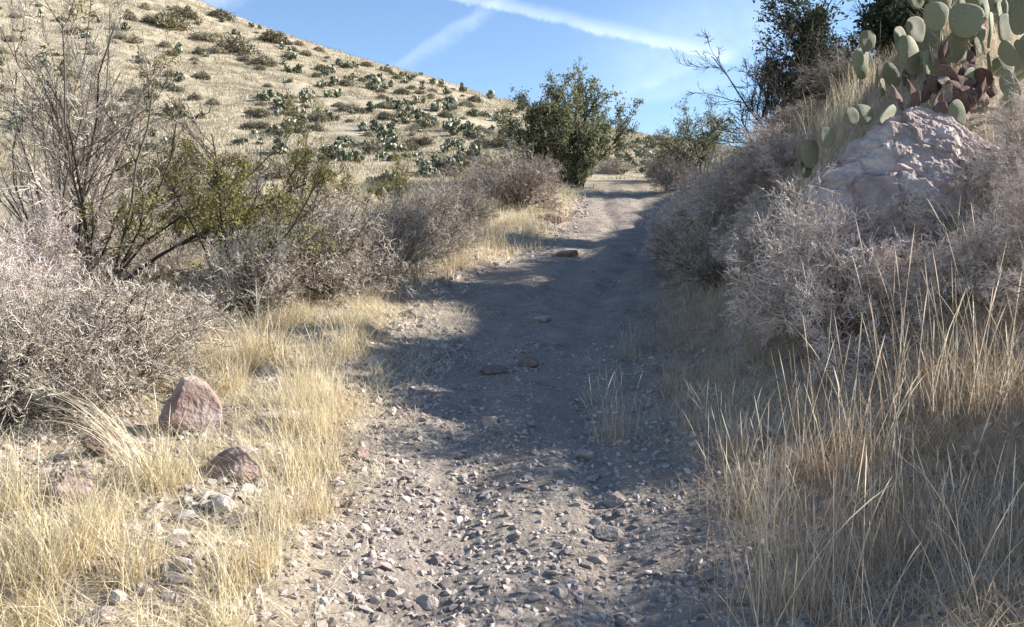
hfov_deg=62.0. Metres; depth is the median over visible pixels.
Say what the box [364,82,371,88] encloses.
prickly pear
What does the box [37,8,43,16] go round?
prickly pear
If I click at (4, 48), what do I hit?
hill shrub
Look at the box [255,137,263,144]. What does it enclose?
prickly pear
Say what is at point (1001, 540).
grass tuft
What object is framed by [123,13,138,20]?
hill shrub
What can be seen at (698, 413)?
grass tuft
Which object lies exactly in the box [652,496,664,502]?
trail stone
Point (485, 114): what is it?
prickly pear
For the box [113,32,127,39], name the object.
hill shrub
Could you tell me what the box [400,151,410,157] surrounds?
prickly pear
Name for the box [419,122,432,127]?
hill shrub
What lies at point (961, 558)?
grass tuft
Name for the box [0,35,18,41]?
hill shrub
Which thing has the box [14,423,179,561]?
grass tuft
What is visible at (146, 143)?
prickly pear
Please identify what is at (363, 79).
hill shrub
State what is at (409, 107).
prickly pear
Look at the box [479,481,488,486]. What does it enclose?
trail stone
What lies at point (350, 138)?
prickly pear
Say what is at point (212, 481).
rubble stone
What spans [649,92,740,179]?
green bush
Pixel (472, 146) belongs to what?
prickly pear
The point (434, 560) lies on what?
trail stone
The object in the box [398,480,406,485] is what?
trail stone
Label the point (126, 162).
prickly pear
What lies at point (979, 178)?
dry shrub
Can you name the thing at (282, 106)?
prickly pear
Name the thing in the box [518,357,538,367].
rock
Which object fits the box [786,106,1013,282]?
boulder
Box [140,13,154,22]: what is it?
hill shrub
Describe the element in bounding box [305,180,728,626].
trail
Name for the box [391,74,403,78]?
hill shrub
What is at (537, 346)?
gravel
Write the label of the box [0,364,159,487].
grass tuft
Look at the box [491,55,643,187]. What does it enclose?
evergreen tree
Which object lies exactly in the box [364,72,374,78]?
prickly pear
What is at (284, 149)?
prickly pear
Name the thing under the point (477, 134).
prickly pear
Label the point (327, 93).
prickly pear
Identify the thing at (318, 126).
hill shrub
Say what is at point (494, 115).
prickly pear
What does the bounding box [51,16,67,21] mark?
hill shrub
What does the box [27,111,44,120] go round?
hill shrub
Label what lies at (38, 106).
hill shrub
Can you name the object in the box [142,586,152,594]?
rubble stone
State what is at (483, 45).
sky
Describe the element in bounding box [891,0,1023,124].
prickly pear
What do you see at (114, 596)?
rubble stone
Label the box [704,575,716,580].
trail stone
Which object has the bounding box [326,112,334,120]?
prickly pear
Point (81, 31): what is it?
hill shrub
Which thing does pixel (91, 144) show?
olive bush
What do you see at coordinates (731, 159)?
dry shrub
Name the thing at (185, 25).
hill shrub
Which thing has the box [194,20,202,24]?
prickly pear
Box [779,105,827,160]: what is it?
grass tuft
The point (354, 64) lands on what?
prickly pear
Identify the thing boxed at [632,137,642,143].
prickly pear
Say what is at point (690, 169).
dry shrub
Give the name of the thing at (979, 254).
grass tuft
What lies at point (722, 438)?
grass tuft
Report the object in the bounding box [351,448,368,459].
rock
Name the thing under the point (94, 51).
hill shrub
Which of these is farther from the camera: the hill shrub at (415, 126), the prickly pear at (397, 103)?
the prickly pear at (397, 103)
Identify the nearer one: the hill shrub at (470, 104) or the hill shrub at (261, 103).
the hill shrub at (261, 103)
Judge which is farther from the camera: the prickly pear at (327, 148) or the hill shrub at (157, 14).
the hill shrub at (157, 14)
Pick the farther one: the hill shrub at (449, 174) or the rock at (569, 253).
the hill shrub at (449, 174)
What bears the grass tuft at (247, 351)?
on the ground at (980, 112)
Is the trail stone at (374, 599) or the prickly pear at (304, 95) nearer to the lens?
the trail stone at (374, 599)
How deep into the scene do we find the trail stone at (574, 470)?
4.69 m
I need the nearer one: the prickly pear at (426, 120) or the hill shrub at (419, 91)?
the prickly pear at (426, 120)
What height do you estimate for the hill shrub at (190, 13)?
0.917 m
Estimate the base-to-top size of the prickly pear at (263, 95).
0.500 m
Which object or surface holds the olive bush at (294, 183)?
on the ground at (980, 112)
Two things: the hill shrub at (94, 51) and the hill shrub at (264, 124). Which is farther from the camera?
the hill shrub at (94, 51)
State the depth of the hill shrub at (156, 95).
36.27 m
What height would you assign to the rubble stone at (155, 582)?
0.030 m
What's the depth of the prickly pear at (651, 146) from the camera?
41.78 m
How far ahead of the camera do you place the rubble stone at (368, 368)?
6.36 m
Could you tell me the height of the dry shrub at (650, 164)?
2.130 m
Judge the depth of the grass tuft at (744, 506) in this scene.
3.94 m
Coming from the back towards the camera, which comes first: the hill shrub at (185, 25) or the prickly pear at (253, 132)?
the hill shrub at (185, 25)
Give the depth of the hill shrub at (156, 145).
27.50 m
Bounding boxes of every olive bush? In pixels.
[0,0,207,293]
[0,0,323,296]
[113,116,281,271]
[134,88,345,317]
[255,85,368,232]
[323,152,419,218]
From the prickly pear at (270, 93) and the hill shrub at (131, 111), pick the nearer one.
the hill shrub at (131, 111)
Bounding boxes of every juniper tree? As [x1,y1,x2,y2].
[749,0,859,117]
[852,0,926,63]
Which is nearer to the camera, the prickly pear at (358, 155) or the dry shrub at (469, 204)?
the dry shrub at (469, 204)
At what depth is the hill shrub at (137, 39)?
46.97 m
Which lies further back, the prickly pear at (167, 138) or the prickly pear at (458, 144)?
the prickly pear at (458, 144)
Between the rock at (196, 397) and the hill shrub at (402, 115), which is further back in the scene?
the hill shrub at (402, 115)
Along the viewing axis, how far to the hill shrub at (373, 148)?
30.47 m
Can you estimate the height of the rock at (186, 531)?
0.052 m
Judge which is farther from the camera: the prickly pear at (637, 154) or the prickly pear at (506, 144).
the prickly pear at (637, 154)
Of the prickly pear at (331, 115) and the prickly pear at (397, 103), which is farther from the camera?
the prickly pear at (397, 103)
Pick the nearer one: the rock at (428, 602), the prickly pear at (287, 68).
the rock at (428, 602)
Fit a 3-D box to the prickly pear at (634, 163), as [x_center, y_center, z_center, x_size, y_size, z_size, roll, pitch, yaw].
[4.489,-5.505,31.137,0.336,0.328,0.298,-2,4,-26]
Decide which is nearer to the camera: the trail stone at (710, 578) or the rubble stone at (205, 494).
the trail stone at (710, 578)
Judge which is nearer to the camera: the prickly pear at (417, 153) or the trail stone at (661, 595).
the trail stone at (661, 595)
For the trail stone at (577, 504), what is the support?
on the trail at (601, 258)
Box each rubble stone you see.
[109,589,126,604]
[123,522,140,529]
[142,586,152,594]
[145,566,156,572]
[151,580,163,586]
[152,502,163,508]
[162,571,186,584]
[162,607,177,614]
[165,533,190,544]
[177,557,196,567]
[184,567,195,574]
[187,549,204,561]
[196,491,209,499]
[200,500,212,507]
[205,479,216,485]
[208,556,228,572]
[209,491,219,497]
[216,541,231,546]
[217,477,230,484]
[218,488,233,496]
[238,483,253,494]
[251,476,266,487]
[365,364,374,371]
[374,396,381,403]
[394,399,401,405]
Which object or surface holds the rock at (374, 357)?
on the ground at (980, 112)
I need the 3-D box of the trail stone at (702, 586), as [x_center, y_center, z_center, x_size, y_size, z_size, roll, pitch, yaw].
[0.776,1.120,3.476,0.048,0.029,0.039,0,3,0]
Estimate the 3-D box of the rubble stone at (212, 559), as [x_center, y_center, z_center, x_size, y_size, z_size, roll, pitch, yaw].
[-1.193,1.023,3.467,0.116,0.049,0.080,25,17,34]
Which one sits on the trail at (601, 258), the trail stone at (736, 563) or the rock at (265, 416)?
the trail stone at (736, 563)
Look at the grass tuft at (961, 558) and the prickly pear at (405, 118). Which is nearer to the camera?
the grass tuft at (961, 558)
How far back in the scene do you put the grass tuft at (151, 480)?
4.15 m
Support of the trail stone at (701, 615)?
on the trail at (601, 258)
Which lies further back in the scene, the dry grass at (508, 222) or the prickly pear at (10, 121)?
the prickly pear at (10, 121)
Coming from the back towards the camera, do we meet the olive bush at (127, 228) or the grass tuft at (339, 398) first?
the olive bush at (127, 228)
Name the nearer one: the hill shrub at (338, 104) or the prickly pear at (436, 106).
the hill shrub at (338, 104)
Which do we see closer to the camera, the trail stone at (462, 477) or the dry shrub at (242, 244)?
the trail stone at (462, 477)
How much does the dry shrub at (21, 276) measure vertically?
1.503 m
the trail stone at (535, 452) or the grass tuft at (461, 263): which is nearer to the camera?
the trail stone at (535, 452)
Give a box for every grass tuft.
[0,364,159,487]
[0,409,92,523]
[0,445,153,613]
[0,465,162,594]
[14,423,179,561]
[43,471,225,600]
[85,383,220,507]
[133,500,281,610]
[178,478,321,586]
[189,336,275,398]
[192,285,341,366]
[207,440,354,544]
[212,310,283,371]
[215,387,339,493]
[229,362,343,440]
[255,390,367,480]
[259,322,366,394]
[265,371,360,441]
[265,444,363,525]
[289,337,378,418]
[294,313,372,372]
[304,288,390,360]
[440,240,471,267]
[473,222,505,245]
[515,216,542,238]
[565,365,660,448]
[615,320,648,357]
[656,362,688,395]
[668,379,726,433]
[681,396,812,535]
[682,486,888,626]
[684,378,770,467]
[689,431,857,626]
[737,414,960,626]
[748,309,963,488]
[761,378,1011,574]
[769,351,842,440]
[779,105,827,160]
[793,89,852,158]
[814,466,913,589]
[824,45,886,125]
[826,218,992,409]
[838,415,1023,620]
[844,27,892,99]
[850,277,995,421]
[879,439,1022,571]
[887,222,1019,419]
[917,255,1023,421]
[927,193,1023,302]
[935,449,1023,578]
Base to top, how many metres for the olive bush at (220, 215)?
2.139 m
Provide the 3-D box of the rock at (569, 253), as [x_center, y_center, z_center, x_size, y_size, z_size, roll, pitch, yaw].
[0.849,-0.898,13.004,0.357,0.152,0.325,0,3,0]
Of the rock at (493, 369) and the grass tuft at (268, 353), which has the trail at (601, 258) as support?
the rock at (493, 369)
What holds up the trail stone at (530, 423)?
on the trail at (601, 258)
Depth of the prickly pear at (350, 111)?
39.61 m
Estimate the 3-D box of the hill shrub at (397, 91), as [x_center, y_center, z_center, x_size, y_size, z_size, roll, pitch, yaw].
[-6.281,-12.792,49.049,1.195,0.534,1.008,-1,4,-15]
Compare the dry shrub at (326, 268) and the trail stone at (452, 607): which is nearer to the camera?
the trail stone at (452, 607)
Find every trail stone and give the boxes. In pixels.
[346,545,354,550]
[370,536,378,542]
[370,596,380,604]
[378,422,387,428]
[389,601,397,606]
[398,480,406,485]
[400,475,411,479]
[417,483,425,487]
[430,556,438,564]
[438,578,454,587]
[448,603,457,611]
[458,474,467,480]
[463,452,472,457]
[476,576,485,584]
[478,490,492,497]
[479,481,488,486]
[520,483,531,488]
[523,475,533,480]
[526,421,534,425]
[527,594,543,600]
[531,449,539,454]
[540,621,553,626]
[544,570,558,574]
[552,565,559,570]
[554,587,567,597]
[562,548,573,554]
[569,468,577,472]
[572,502,581,505]
[572,617,582,622]
[580,560,592,569]
[586,475,595,482]
[591,517,601,525]
[599,574,608,579]
[614,616,626,626]
[617,508,625,514]
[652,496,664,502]
[653,556,661,561]
[656,427,666,432]
[656,592,667,601]
[673,576,682,581]
[676,588,685,598]
[684,538,695,543]
[688,441,696,446]
[695,613,706,618]
[696,584,708,590]
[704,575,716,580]
[723,558,740,565]
[791,618,805,626]
[803,619,812,625]
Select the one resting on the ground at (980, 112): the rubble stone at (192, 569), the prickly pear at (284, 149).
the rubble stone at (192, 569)
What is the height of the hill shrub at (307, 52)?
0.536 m
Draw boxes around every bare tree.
[671,9,844,157]
[803,0,886,61]
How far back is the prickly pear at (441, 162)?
27.18 m
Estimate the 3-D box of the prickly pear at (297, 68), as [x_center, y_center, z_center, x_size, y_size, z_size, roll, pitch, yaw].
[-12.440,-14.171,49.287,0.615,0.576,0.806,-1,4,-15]
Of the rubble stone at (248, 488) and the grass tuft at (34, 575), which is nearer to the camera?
the grass tuft at (34, 575)
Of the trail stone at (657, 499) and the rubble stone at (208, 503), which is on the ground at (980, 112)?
the rubble stone at (208, 503)
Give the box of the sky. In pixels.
[199,0,1023,145]
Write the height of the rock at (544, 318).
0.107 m
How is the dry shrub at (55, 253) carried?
on the ground at (980, 112)
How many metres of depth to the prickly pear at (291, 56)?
52.34 m
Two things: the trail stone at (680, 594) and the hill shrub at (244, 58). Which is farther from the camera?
the hill shrub at (244, 58)
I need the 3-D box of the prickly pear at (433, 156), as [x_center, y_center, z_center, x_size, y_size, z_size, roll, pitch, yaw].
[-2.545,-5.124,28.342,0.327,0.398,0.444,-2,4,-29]
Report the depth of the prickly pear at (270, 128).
33.71 m
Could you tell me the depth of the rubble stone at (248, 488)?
4.22 m
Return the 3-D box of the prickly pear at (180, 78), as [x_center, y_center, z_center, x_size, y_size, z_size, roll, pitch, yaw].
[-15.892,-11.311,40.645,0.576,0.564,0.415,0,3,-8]
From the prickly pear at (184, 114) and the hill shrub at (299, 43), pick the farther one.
the hill shrub at (299, 43)
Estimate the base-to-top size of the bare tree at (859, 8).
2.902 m
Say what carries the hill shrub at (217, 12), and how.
on the hills
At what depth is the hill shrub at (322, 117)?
37.17 m
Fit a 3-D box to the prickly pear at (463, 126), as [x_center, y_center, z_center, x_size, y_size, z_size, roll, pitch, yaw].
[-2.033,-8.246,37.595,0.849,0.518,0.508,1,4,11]
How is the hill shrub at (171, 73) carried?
on the hills
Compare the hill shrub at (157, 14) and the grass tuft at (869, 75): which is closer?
the grass tuft at (869, 75)
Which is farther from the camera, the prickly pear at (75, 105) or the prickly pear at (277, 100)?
the prickly pear at (277, 100)
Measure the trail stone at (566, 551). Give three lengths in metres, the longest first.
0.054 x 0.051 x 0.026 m
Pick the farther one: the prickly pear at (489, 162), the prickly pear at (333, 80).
the prickly pear at (333, 80)
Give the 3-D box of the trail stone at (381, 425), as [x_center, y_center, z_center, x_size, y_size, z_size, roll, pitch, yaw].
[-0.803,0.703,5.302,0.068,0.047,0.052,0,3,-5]
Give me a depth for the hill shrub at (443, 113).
43.10 m
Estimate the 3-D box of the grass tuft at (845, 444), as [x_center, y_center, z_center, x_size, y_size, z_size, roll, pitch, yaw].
[1.695,0.372,4.135,0.938,0.828,0.898,0,3,3]
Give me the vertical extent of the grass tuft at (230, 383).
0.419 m
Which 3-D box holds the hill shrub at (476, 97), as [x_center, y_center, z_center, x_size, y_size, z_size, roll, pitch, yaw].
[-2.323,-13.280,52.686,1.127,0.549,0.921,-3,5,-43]
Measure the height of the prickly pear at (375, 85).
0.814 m
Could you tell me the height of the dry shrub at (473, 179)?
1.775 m
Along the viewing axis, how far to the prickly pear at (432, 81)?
56.95 m
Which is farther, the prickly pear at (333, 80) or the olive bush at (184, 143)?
the prickly pear at (333, 80)
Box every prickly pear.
[6,111,20,124]
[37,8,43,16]
[40,56,51,66]
[67,100,78,110]
[77,130,98,141]
[78,31,92,37]
[105,118,119,132]
[116,158,132,169]
[121,22,130,30]
[130,134,147,145]
[135,51,144,59]
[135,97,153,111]
[148,129,158,135]
[159,135,175,146]
[163,103,174,114]
[171,105,188,117]
[173,41,182,53]
[173,70,185,81]
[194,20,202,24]
[195,111,205,117]
[231,136,247,144]
[249,129,257,138]
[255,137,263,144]
[258,91,269,100]
[266,89,274,97]
[266,124,276,131]
[271,136,288,153]
[273,96,283,104]
[273,107,283,115]
[276,91,282,97]
[276,128,289,137]
[278,101,289,110]
[279,121,291,131]
[283,93,292,98]
[284,65,290,71]
[286,53,297,59]
[287,113,303,125]
[292,63,301,72]
[299,90,309,101]
[317,79,326,87]
[317,145,335,160]
[323,69,329,75]
[324,90,332,96]
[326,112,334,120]
[329,74,338,85]
[333,135,342,144]
[334,88,341,96]
[334,145,353,162]
[337,136,350,146]
[343,61,352,68]
[345,135,354,144]
[347,108,355,113]
[351,61,359,67]
[351,148,364,162]
[357,121,368,130]
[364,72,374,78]
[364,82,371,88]
[365,100,376,111]
[366,176,374,183]
[369,76,380,89]
[369,119,378,128]
[371,120,378,130]
[375,150,388,159]
[376,73,383,80]
[377,123,388,141]
[381,138,388,146]
[384,136,398,149]
[385,122,397,133]
[386,96,395,104]
[386,151,396,160]
[388,79,394,86]
[388,128,397,141]
[390,143,408,151]
[391,114,399,121]
[393,100,404,107]
[398,111,410,123]
[400,77,408,83]
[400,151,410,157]
[405,102,413,110]
[410,99,417,104]
[411,149,422,156]
[413,157,431,164]
[414,107,424,119]
[418,159,436,175]
[419,115,429,123]
[422,165,433,177]
[423,113,437,119]
[428,78,435,84]
[430,100,441,111]
[430,153,440,161]
[431,116,438,124]
[432,156,438,168]
[435,156,455,167]
[440,138,451,151]
[442,94,458,109]
[442,113,459,129]
[443,86,451,94]
[448,126,458,135]
[451,154,464,165]
[454,140,465,149]
[456,145,465,155]
[457,120,475,130]
[459,82,466,91]
[461,127,471,136]
[466,142,482,156]
[469,130,485,137]
[471,108,480,116]
[477,152,490,164]
[481,110,491,116]
[486,89,494,98]
[491,111,499,119]
[503,142,514,147]
[614,153,625,159]
[618,168,627,173]
[624,152,632,160]
[631,159,639,166]
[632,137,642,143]
[633,146,654,157]
[643,141,656,148]
[800,127,835,177]
[843,104,895,124]
[852,30,899,96]
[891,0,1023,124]
[927,0,1022,40]
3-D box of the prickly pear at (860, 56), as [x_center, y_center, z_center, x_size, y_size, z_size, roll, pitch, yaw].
[2.901,-1.998,6.790,0.380,0.515,0.168,-2,4,-28]
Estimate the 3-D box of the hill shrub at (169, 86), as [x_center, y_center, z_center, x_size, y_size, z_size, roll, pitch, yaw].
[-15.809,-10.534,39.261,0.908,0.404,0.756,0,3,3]
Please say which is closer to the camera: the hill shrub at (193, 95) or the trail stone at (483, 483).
the trail stone at (483, 483)
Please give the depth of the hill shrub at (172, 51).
46.14 m
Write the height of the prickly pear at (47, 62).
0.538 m
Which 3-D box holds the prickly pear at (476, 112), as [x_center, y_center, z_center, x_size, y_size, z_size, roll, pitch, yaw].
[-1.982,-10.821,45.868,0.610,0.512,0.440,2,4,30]
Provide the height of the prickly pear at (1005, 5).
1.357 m
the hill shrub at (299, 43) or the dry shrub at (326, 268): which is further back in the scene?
the hill shrub at (299, 43)
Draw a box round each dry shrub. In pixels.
[0,116,160,282]
[0,174,115,346]
[0,221,158,365]
[0,245,237,442]
[0,267,137,438]
[49,214,215,292]
[118,277,255,351]
[147,157,293,249]
[153,218,316,323]
[184,217,328,290]
[234,181,381,242]
[237,172,438,311]
[321,185,458,280]
[364,173,492,269]
[402,173,502,232]
[441,152,512,203]
[466,132,581,218]
[595,155,635,174]
[629,172,732,261]
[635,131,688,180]
[639,215,725,276]
[644,149,699,191]
[655,214,748,297]
[659,144,771,243]
[668,161,724,221]
[699,135,794,207]
[707,188,791,281]
[716,161,1002,404]
[720,109,820,198]
[747,92,837,140]
[792,40,886,108]
[801,178,974,291]
[847,206,1023,327]
[946,132,1023,277]
[952,71,1023,199]
[992,256,1023,299]
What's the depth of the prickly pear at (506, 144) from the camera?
33.39 m
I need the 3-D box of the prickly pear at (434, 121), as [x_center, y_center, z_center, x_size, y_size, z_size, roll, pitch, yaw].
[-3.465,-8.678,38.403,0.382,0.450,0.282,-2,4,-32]
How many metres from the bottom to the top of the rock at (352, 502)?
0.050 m
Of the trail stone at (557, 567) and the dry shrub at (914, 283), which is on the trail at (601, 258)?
the trail stone at (557, 567)
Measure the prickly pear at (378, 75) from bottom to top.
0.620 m
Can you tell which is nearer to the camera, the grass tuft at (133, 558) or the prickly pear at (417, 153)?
the grass tuft at (133, 558)
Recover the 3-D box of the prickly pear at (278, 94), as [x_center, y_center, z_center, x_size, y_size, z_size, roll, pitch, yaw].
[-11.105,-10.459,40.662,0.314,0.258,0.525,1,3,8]
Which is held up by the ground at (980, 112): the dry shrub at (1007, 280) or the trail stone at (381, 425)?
the dry shrub at (1007, 280)
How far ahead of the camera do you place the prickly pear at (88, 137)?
27.65 m
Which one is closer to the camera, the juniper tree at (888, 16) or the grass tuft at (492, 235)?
the juniper tree at (888, 16)
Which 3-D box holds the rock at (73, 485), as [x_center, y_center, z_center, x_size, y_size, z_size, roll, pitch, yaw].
[-2.095,0.851,4.032,0.230,0.168,0.180,0,3,0]
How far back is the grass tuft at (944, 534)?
3.35 m
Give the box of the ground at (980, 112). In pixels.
[0,22,1023,626]
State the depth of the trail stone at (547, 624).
3.26 m
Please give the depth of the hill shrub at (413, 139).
32.72 m
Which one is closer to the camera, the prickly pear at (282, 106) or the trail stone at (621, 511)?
the trail stone at (621, 511)
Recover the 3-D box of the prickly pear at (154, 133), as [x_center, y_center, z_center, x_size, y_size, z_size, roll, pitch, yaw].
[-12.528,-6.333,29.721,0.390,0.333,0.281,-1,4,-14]
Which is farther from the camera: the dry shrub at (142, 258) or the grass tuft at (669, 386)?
the dry shrub at (142, 258)
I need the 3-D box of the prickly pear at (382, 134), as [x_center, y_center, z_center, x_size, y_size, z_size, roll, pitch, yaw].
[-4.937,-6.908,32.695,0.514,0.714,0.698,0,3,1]
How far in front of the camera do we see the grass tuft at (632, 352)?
7.02 m
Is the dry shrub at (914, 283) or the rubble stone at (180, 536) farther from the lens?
the dry shrub at (914, 283)
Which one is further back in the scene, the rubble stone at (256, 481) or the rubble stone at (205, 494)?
the rubble stone at (256, 481)
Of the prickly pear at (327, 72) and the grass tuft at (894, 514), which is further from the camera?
the prickly pear at (327, 72)
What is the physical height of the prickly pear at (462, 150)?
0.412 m
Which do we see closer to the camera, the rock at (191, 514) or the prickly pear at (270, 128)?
the rock at (191, 514)
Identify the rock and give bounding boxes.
[42,475,93,505]
[82,428,118,453]
[87,606,116,624]
[148,522,163,532]
[157,376,222,433]
[162,562,173,573]
[165,529,188,536]
[172,556,190,571]
[174,509,200,520]
[207,446,264,484]
[212,494,236,513]
[235,445,258,456]
[256,410,305,421]
[345,499,357,507]
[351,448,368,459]
[364,355,384,365]
[400,308,423,317]
[415,595,438,610]
[480,365,508,374]
[482,416,497,425]
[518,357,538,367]
[532,315,551,322]
[538,214,562,223]
[556,250,578,256]
[573,449,593,459]
[588,554,607,563]
[594,525,623,540]
[602,491,623,506]
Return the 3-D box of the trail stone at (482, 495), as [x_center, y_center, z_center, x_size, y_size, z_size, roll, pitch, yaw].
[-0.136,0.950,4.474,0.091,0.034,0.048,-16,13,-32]
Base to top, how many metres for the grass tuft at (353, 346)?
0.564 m
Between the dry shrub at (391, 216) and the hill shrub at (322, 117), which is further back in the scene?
the hill shrub at (322, 117)
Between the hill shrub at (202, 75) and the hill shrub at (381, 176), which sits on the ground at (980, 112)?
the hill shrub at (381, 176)
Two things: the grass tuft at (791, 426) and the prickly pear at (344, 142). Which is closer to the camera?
the grass tuft at (791, 426)
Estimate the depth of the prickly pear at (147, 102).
33.95 m
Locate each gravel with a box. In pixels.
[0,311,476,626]
[68,300,1023,626]
[252,273,781,451]
[304,194,592,337]
[383,184,726,359]
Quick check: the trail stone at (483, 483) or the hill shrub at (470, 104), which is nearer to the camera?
the trail stone at (483, 483)
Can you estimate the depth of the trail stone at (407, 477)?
4.56 m
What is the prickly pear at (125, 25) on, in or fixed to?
on the hills
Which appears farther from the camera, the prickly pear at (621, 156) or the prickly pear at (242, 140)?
the prickly pear at (621, 156)
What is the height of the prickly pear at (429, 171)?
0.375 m
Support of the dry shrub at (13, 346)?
on the ground at (980, 112)
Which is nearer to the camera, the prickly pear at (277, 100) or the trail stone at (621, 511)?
the trail stone at (621, 511)
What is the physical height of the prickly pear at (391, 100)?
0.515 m
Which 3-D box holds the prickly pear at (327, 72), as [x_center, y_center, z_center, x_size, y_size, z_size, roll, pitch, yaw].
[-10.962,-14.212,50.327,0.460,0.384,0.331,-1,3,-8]
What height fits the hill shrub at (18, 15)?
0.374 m
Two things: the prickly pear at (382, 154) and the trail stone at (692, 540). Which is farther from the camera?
the prickly pear at (382, 154)
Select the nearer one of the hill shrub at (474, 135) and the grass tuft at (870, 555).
the grass tuft at (870, 555)
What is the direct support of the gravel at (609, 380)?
on the trail at (601, 258)
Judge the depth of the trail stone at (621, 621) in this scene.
3.33 m
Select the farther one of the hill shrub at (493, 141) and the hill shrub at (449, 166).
the hill shrub at (493, 141)
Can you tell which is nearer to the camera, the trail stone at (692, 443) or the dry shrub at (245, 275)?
the trail stone at (692, 443)
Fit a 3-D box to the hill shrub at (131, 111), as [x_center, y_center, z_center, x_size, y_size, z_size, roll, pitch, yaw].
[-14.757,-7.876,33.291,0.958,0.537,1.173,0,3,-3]
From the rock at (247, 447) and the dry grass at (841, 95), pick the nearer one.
the rock at (247, 447)
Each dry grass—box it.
[1,169,588,301]
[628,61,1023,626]
[639,3,1020,334]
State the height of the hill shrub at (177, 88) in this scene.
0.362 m
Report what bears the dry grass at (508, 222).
on the ground at (980, 112)
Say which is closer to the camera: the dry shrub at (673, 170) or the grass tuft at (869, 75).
the grass tuft at (869, 75)
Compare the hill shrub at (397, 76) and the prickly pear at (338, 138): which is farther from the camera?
the hill shrub at (397, 76)
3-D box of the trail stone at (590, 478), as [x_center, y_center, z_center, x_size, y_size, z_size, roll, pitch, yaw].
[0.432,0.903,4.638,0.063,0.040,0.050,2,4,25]
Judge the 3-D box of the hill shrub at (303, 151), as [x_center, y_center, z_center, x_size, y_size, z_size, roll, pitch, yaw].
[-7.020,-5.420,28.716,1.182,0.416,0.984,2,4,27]
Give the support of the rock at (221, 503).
on the ground at (980, 112)
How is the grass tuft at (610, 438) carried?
on the trail at (601, 258)
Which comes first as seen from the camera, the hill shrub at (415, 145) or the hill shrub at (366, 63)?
the hill shrub at (415, 145)
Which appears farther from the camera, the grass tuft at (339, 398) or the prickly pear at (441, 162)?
the prickly pear at (441, 162)
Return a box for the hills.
[0,0,736,180]
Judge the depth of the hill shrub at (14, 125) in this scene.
29.02 m
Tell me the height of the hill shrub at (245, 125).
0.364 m
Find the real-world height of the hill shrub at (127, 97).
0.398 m
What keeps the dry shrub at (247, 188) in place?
on the ground at (980, 112)
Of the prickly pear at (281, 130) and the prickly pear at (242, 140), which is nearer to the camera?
the prickly pear at (242, 140)
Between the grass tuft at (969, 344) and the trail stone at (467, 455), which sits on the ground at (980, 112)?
the grass tuft at (969, 344)
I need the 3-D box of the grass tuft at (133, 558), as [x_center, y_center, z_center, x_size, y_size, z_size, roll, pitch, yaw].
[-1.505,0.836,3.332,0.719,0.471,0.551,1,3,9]
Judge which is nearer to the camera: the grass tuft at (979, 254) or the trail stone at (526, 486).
the trail stone at (526, 486)
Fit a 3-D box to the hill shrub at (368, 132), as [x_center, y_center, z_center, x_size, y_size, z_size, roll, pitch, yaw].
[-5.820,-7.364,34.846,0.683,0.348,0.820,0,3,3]
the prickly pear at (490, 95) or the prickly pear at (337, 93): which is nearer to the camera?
the prickly pear at (337, 93)
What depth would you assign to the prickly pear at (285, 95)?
40.63 m
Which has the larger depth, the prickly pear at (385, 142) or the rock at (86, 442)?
the prickly pear at (385, 142)
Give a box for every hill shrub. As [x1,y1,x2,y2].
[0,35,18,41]
[0,47,11,53]
[0,84,13,91]
[8,12,21,18]
[8,122,26,130]
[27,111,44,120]
[33,102,57,111]
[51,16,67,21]
[67,26,85,33]
[86,48,100,55]
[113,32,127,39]
[119,93,136,100]
[120,106,146,116]
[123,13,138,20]
[126,86,141,93]
[127,34,142,42]
[134,57,150,63]
[137,3,149,9]
[139,89,160,99]
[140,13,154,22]
[145,137,170,149]
[153,9,196,31]
[153,11,163,18]
[159,40,170,46]
[159,82,174,87]
[162,70,174,75]
[165,49,178,55]
[167,6,202,20]
[168,85,186,91]
[187,30,219,41]
[187,92,203,99]
[192,46,208,53]
[192,70,210,79]
[205,99,222,104]
[206,7,237,21]
[210,45,227,53]
[211,31,261,56]
[219,151,248,165]
[238,54,252,60]
[238,120,261,128]
[248,55,278,66]
[250,107,272,116]
[253,64,266,69]
[255,101,268,104]
[255,120,270,127]
[258,29,287,42]
[262,165,295,178]
[270,128,286,135]
[272,99,297,110]
[287,147,314,156]
[293,41,302,45]
[299,49,311,56]
[306,122,326,130]
[307,112,319,119]
[311,112,332,121]
[313,63,331,70]
[332,102,343,105]
[336,77,357,85]
[339,103,358,110]
[347,138,357,146]
[357,77,367,81]
[359,61,373,66]
[359,107,371,112]
[360,142,380,153]
[363,129,376,136]
[372,173,393,183]
[373,110,393,119]
[375,88,386,92]
[376,94,386,98]
[376,101,394,108]
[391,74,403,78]
[393,86,411,94]
[398,110,414,118]
[399,141,420,148]
[404,137,419,143]
[406,84,415,88]
[409,122,419,129]
[414,89,425,93]
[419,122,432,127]
[419,135,436,145]
[432,171,439,177]
[437,109,452,116]
[440,160,470,172]
[441,168,462,177]
[459,101,475,107]
[459,152,474,164]
[467,94,483,102]
[467,130,487,137]
[472,124,489,132]
[474,137,489,143]
[488,136,508,144]
[628,142,638,149]
[640,135,655,142]
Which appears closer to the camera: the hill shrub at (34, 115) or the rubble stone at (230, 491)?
the rubble stone at (230, 491)

